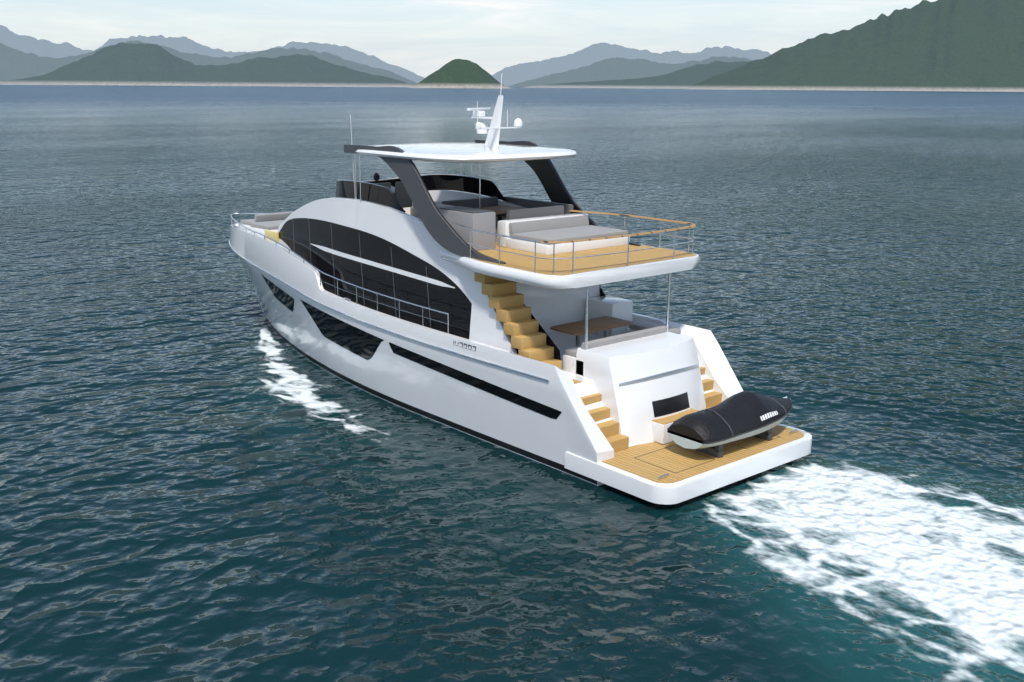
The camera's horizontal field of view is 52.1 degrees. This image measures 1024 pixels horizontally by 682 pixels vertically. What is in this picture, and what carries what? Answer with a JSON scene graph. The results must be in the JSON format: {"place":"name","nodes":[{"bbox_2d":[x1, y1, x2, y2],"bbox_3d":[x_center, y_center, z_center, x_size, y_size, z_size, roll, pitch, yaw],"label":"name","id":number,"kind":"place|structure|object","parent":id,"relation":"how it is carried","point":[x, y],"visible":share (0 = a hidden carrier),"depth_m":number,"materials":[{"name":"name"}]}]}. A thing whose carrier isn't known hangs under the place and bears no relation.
{"place":"outdoors","nodes":[
{"label":"outdoors","id":0,"kind":"place"},
{"bbox_2d":[0,42,412,86],"bbox_3d":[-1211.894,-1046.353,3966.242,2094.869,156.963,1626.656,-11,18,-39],"label":"green hills","id":1,"kind":"structure","parent":0,"point":[126,64],"depth_m":3683.93,"materials":[{"name":"green plant"}]},
{"bbox_2d":[0,40,416,84],"bbox_3d":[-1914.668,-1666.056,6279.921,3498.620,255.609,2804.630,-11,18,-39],"label":"ridge","id":2,"kind":"structure","parent":0,"point":[15,64],"depth_m":5993.96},
{"bbox_2d":[0,25,423,82],"bbox_3d":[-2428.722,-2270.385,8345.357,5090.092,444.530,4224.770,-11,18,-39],"label":"hills","id":3,"kind":"structure","parent":0,"point":[30,44],"depth_m":7911.54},
{"bbox_2d":[0,0,936,77],"label":"sky","id":4,"kind":"structure","parent":0,"point":[420,37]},
{"bbox_2d":[0,85,1023,681],"bbox_3d":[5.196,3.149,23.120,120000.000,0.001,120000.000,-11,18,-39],"label":"sea water","id":5,"kind":"structure","parent":0,"point":[208,473],"depth_m":27.00,"materials":[{"name":"blue liquid"}]},
{"bbox_2d":[409,59,510,88],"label":"hill","id":6,"kind":"structure","parent":5,"relation":"in","point":[458,73],"depth_m":2915.72,"materials":[{"name":"green plant"}]},
{"bbox_2d":[229,73,811,504],"bbox_3d":[-2.764,-3.228,31.192,5.788,9.161,24.600,-11,18,-39],"label":"motor yacht","id":7,"kind":"object","parent":5,"relation":"on","point":[481,309],"visible":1,"depth_m":26.47,"materials":[{"name":"white plastic"}]},
{"bbox_2d":[507,56,752,86],"bbox_3d":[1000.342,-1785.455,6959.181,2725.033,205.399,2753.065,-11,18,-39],"label":"ridge","id":8,"kind":"structure","parent":0,"point":[616,68],"depth_m":6538.48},
{"bbox_2d":[492,42,771,85],"bbox_3d":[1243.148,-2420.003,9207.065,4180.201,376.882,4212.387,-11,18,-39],"label":"hills","id":9,"kind":"structure","parent":0,"point":[523,72],"depth_m":8593.94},
{"bbox_2d":[523,61,748,88],"bbox_3d":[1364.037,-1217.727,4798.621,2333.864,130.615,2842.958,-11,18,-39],"label":"hill","id":10,"kind":"structure","parent":0,"point":[683,78],"depth_m":4723.47,"materials":[{"name":"green plant"}]},
{"bbox_2d":[685,0,1023,91],"bbox_3d":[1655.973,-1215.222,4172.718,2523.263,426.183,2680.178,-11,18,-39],"label":"green mountain","id":11,"kind":"structure","parent":0,"point":[958,45],"depth_m":3586.41,"materials":[{"name":"green plant"}]}
]}

